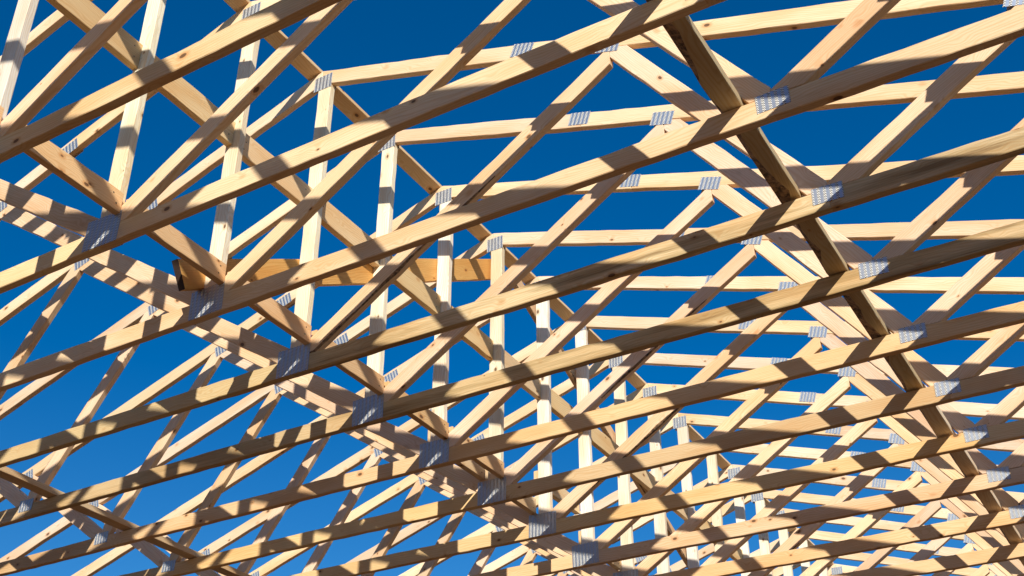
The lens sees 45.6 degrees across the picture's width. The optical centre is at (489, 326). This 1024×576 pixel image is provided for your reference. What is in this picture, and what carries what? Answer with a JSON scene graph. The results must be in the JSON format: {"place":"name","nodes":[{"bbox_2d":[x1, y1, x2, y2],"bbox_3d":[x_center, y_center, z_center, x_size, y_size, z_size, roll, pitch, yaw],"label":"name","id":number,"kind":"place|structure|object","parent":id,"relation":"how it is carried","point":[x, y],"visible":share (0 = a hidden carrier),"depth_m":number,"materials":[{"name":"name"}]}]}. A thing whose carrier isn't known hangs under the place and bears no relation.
{"place":"outdoors","nodes":[
{"label":"outdoors","id":0,"kind":"place"},
{"bbox_2d":[0,0,1023,575],"label":"sky","id":1,"kind":"structure","parent":0,"point":[367,32],"materials":[{"name":"blue"}]},
{"bbox_3d":[-4.369,4.465,8.626,0.146,4.489,14.830,-17,-35,27],"label":"eaves beam","id":2,"kind":"object","parent":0,"visible":0},
{"bbox_2d":[0,0,341,163],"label":"roof truss","id":3,"kind":"object","parent":2,"relation":"on","point":[18,136],"visible":1,"depth_m":4.31,"materials":[{"name":"brown wood"}]},
{"bbox_2d":[0,106,3,121],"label":"blocking board","id":4,"kind":"object","parent":3,"relation":"attached to","point":[1,110],"visible":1,"depth_m":4.54,"materials":[{"name":"brown wood"}]},
{"bbox_2d":[24,125,123,214],"bbox_3d":[-1.666,-0.627,4.779,0.037,0.100,0.567,-17,-35,27],"label":"blocking board","id":5,"kind":"object","parent":3,"relation":"attached to","point":[74,173],"visible":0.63,"depth_m":4.80,"materials":[{"name":"brown wood"}]},
{"bbox_2d":[46,0,142,70],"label":"blocking board","id":6,"kind":"object","parent":3,"relation":"attached to","point":[122,45],"visible":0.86,"depth_m":5.28,"materials":[{"name":"brown wood"}]},
{"bbox_2d":[0,0,725,293],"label":"roof truss","id":7,"kind":"object","parent":2,"relation":"on","point":[108,230],"visible":0.91,"depth_m":4.82,"materials":[{"name":"brown wood"}]},
{"bbox_2d":[126,199,226,284],"bbox_3d":[-1.345,-0.360,5.228,0.037,0.098,0.580,-17,-35,27],"label":"blocking board","id":8,"kind":"object","parent":7,"relation":"attached to","point":[175,241],"visible":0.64,"depth_m":5.27,"materials":[{"name":"brown wood"}]},
{"bbox_2d":[154,55,234,146],"bbox_3d":[-1.409,-1.062,5.702,0.039,0.142,0.580,-17,-35,27],"label":"blocking board","id":9,"kind":"object","parent":7,"relation":"attached to","point":[190,101],"visible":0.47,"depth_m":5.70,"materials":[{"name":"brown wood"}]},
{"bbox_2d":[646,0,923,391],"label":"lateral brace","id":10,"kind":"object","parent":7,"relation":"on","point":[711,76],"visible":0.77,"depth_m":4.61,"materials":[{"name":"brown wood"}]},
{"bbox_2d":[0,0,1023,467],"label":"roof truss","id":11,"kind":"object","parent":2,"relation":"on","point":[852,182],"visible":0.8,"depth_m":5.59,"materials":[{"name":"brown wood"}]},
{"bbox_2d":[227,272,311,344],"bbox_3d":[-1.025,-0.082,5.671,0.037,0.099,0.566,-17,-35,27],"label":"blocking board","id":12,"kind":"object","parent":11,"relation":"attached to","point":[285,319],"visible":0.58,"depth_m":5.72,"materials":[{"name":"brown wood"}]},
{"bbox_2d":[242,133,312,204],"bbox_3d":[-1.092,-0.784,6.146,0.039,0.139,0.566,-17,-35,27],"label":"blocking board","id":13,"kind":"object","parent":11,"relation":"attached to","point":[295,189],"visible":0.54,"depth_m":6.14,"materials":[{"name":"brown wood"}]},
{"bbox_2d":[311,330,383,394],"bbox_3d":[-0.710,0.187,6.112,0.037,0.099,0.565,-17,-35,27],"label":"blocking board","id":14,"kind":"object","parent":11,"relation":"attached to","point":[366,376],"visible":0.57,"depth_m":6.18,"materials":[{"name":"brown wood"}]},
{"bbox_2d":[321,202,379,267],"bbox_3d":[-0.774,-0.514,6.585,0.039,0.142,0.565,-17,-35,27],"label":"blocking board","id":15,"kind":"object","parent":11,"relation":"attached to","point":[341,227],"visible":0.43,"depth_m":6.53,"materials":[{"name":"brown wood"}]},
{"bbox_2d":[0,71,1023,526],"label":"roof truss","id":16,"kind":"object","parent":2,"relation":"on","point":[896,257],"visible":0.7,"depth_m":6.15,"materials":[{"name":"brown wood"}]},
{"bbox_2d":[0,466,250,575],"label":"lateral brace","id":17,"kind":"object","parent":16,"relation":"on","point":[48,491],"visible":0.81,"depth_m":7.68,"materials":[{"name":"brown wood"}]},
{"bbox_2d":[0,0,1023,391],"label":"roof truss","id":18,"kind":"object","parent":2,"relation":"on","point":[802,86],"visible":0.76,"depth_m":4.99,"materials":[{"name":"brown wood"}]},
{"bbox_2d":[224,0,250,12],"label":"ridge brace","id":19,"kind":"object","parent":18,"relation":"on","point":[236,6],"visible":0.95,"depth_m":6.38,"materials":[{"name":"brown wood"}]},
{"bbox_2d":[172,259,490,290],"bbox_3d":[-0.670,-0.304,6.757,0.037,0.144,3.111,-17,-5,27],"label":"diagonal brace","id":20,"kind":"object","parent":18,"relation":"attached to","point":[189,277],"visible":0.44,"depth_m":6.54,"materials":[{"name":"brown wood"}]},
{"bbox_2d":[0,155,1023,575],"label":"roof truss","id":21,"kind":"object","parent":2,"relation":"on","point":[930,325],"visible":0.7,"depth_m":6.65,"materials":[{"name":"brown wood"}]},
{"bbox_2d":[390,255,440,314],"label":"blocking board","id":22,"kind":"object","parent":21,"relation":"attached to","point":[415,288],"visible":0.65,"depth_m":7.07,"materials":[{"name":"brown wood"}]},
{"bbox_2d":[384,381,448,439],"bbox_3d":[-0.393,0.458,6.556,0.037,0.098,0.574,-17,-35,27],"label":"blocking board","id":23,"kind":"object","parent":21,"relation":"attached to","point":[433,423],"visible":0.56,"depth_m":6.63,"materials":[{"name":"brown wood"}]},
{"bbox_2d":[264,30,573,321],"bbox_3d":[-0.335,-0.860,7.767,0.089,0.043,3.642,-32,-41,15],"label":"ridge brace","id":24,"kind":"object","parent":21,"relation":"on","point":[309,69],"visible":0.48,"depth_m":7.47,"materials":[{"name":"brown wood"}]},
{"bbox_2d":[427,430,484,479],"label":"blocking board","id":25,"kind":"object","parent":21,"relation":"attached to","point":[474,469],"visible":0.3,"depth_m":7.16,"materials":[{"name":"brown wood"}]},
{"bbox_2d":[451,306,492,360],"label":"blocking board","id":26,"kind":"object","parent":21,"relation":"attached to","point":[478,340],"visible":0.52,"depth_m":7.55,"materials":[{"name":"brown wood"}]},
{"bbox_2d":[448,426,503,478],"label":"blocking board","id":27,"kind":"object","parent":21,"relation":"attached to","point":[493,465],"visible":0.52,"depth_m":7.08,"materials":[{"name":"brown wood"}]},
{"bbox_2d":[0,219,1023,575],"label":"roof truss","id":28,"kind":"object","parent":2,"relation":"on","point":[962,381],"visible":0.73,"depth_m":7.09,"materials":[{"name":"brown wood"}]},
{"bbox_2d":[72,276,1023,575],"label":"roof truss","id":29,"kind":"object","parent":2,"relation":"on","point":[990,428],"visible":0.56,"depth_m":7.51,"materials":[{"name":"brown wood"}]},
{"bbox_2d":[485,470,535,514],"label":"blocking board","id":30,"kind":"object","parent":29,"relation":"attached to","point":[528,505],"visible":0.41,"depth_m":7.63,"materials":[{"name":"brown wood"}]},
{"bbox_2d":[504,350,540,399],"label":"blocking board","id":31,"kind":"object","parent":29,"relation":"attached to","point":[532,388],"visible":0.47,"depth_m":7.99,"materials":[{"name":"brown wood"}]},
{"bbox_2d":[198,316,1023,575],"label":"roof truss","id":32,"kind":"object","parent":2,"relation":"on","point":[590,550],"visible":0.55,"depth_m":7.96,"materials":[{"name":"brown wood"}]},
{"bbox_2d":[534,470,579,514],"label":"blocking board","id":33,"kind":"object","parent":32,"relation":"attached to","point":[558,496],"visible":0.27,"depth_m":8.07,"materials":[{"name":"brown wood"}]},
{"bbox_2d":[551,389,582,433],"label":"blocking board","id":34,"kind":"object","parent":32,"relation":"attached to","point":[561,408],"visible":0.34,"depth_m":8.31,"materials":[{"name":"brown wood"}]},
{"bbox_2d":[578,531,620,569],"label":"blocking board","id":35,"kind":"object","parent":32,"relation":"attached to","point":[616,565],"visible":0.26,"depth_m":8.52,"materials":[{"name":"brown wood"}]},
{"bbox_2d":[591,428,618,456],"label":"blocking board","id":36,"kind":"object","parent":32,"relation":"attached to","point":[603,443],"visible":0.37,"depth_m":8.78,"materials":[{"name":"brown wood"}]},
{"bbox_2d":[249,353,1023,575],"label":"roof truss","id":37,"kind":"object","parent":2,"relation":"on","point":[1012,514],"visible":0.56,"depth_m":8.40,"materials":[{"name":"brown wood"}]},
{"bbox_2d":[514,281,687,567],"bbox_3d":[1.059,1.052,9.293,0.037,0.102,3.804,-17,-58,27],"label":"diagonal brace","id":38,"kind":"object","parent":37,"relation":"attached to","point":[608,431],"visible":0.18,"depth_m":9.08,"materials":[{"name":"brown wood"}]},
{"bbox_2d":[588,329,731,469],"bbox_3d":[1.571,0.768,10.434,0.089,0.046,3.654,-32,-41,15],"label":"ridge brace","id":39,"kind":"object","parent":37,"relation":"on","point":[635,380],"visible":0.2,"depth_m":9.93,"materials":[{"name":"brown wood"}]},
{"bbox_2d":[345,383,1023,575],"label":"roof truss","id":40,"kind":"object","parent":2,"relation":"on","point":[786,496],"visible":0.35,"depth_m":8.85,"materials":[{"name":"brown wood"}]},
{"bbox_2d":[630,470,655,490],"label":"blocking board","id":41,"kind":"object","parent":40,"relation":"attached to","point":[646,479],"visible":0.38,"depth_m":9.30,"materials":[{"name":"brown wood"}]},
{"bbox_2d":[665,490,687,520],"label":"blocking board","id":42,"kind":"object","parent":40,"relation":"attached to","point":[682,514],"visible":0.29,"depth_m":9.79,"materials":[{"name":"brown wood"}]},
{"bbox_2d":[399,413,1023,575],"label":"roof truss","id":43,"kind":"object","parent":2,"relation":"on","point":[679,423],"visible":0.4,"depth_m":9.51,"materials":[{"name":"brown wood"}]},
{"bbox_2d":[695,511,713,543],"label":"blocking board","id":44,"kind":"object","parent":43,"relation":"attached to","point":[706,524],"visible":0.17,"depth_m":10.19,"materials":[{"name":"brown wood"}]},
{"bbox_2d":[481,444,1009,575],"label":"roof truss","id":45,"kind":"object","parent":2,"relation":"on","point":[865,524],"visible":0.37,"depth_m":10.25,"materials":[{"name":"brown wood"}]},
{"bbox_2d":[544,464,1023,575],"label":"roof truss","id":46,"kind":"object","parent":2,"relation":"on","point":[925,514],"visible":0.39,"depth_m":10.39,"materials":[{"name":"brown wood"}]},
{"bbox_2d":[724,540,742,559],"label":"blocking board","id":47,"kind":"object","parent":46,"relation":"attached to","point":[737,554],"visible":0.32,"depth_m":10.68,"materials":[{"name":"brown wood"}]},
{"bbox_2d":[655,508,1011,575],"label":"roof truss","id":48,"kind":"object","parent":2,"relation":"on","point":[885,525],"visible":0.28,"depth_m":11.69,"materials":[{"name":"brown wood"}]},
{"bbox_2d":[827,564,917,575],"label":"roof truss","id":49,"kind":"object","parent":2,"relation":"on","point":[834,569],"visible":0.45,"depth_m":13.43,"materials":[{"name":"brown wood"}]},
{"bbox_2d":[750,528,1005,575],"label":"roof truss","id":50,"kind":"object","parent":2,"relation":"on","point":[982,570],"visible":0.26,"depth_m":11.94,"materials":[{"name":"brown wood"}]},
{"bbox_2d":[765,499,833,567],"bbox_3d":[3.186,2.147,12.699,0.089,0.042,2.532,-32,-41,15],"label":"ridge brace","id":51,"kind":"object","parent":50,"relation":"on","point":[809,542],"visible":0.14,"depth_m":12.62,"materials":[{"name":"brown wood"}]},
{"bbox_2d":[772,553,996,575],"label":"roof truss","id":52,"kind":"object","parent":2,"relation":"on","point":[863,557],"visible":0.23,"depth_m":12.60,"materials":[{"name":"brown wood"}]},
{"bbox_2d":[920,384,1023,565],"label":"lateral brace","id":53,"kind":"object","parent":52,"relation":"on","point":[937,421],"visible":0.64,"depth_m":6.87,"materials":[{"name":"brown wood"}]},
{"bbox_3d":[4.647,1.732,3.856,0.147,4.473,14.830,-17,-35,27],"label":"eaves beam","id":54,"kind":"object","parent":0,"visible":0},
{"bbox_2d":[634,490,1022,575],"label":"roof truss","id":55,"kind":"object","parent":54,"relation":"on","point":[929,550],"visible":0.28,"depth_m":10.90,"materials":[{"name":"brown wood"}]}
]}

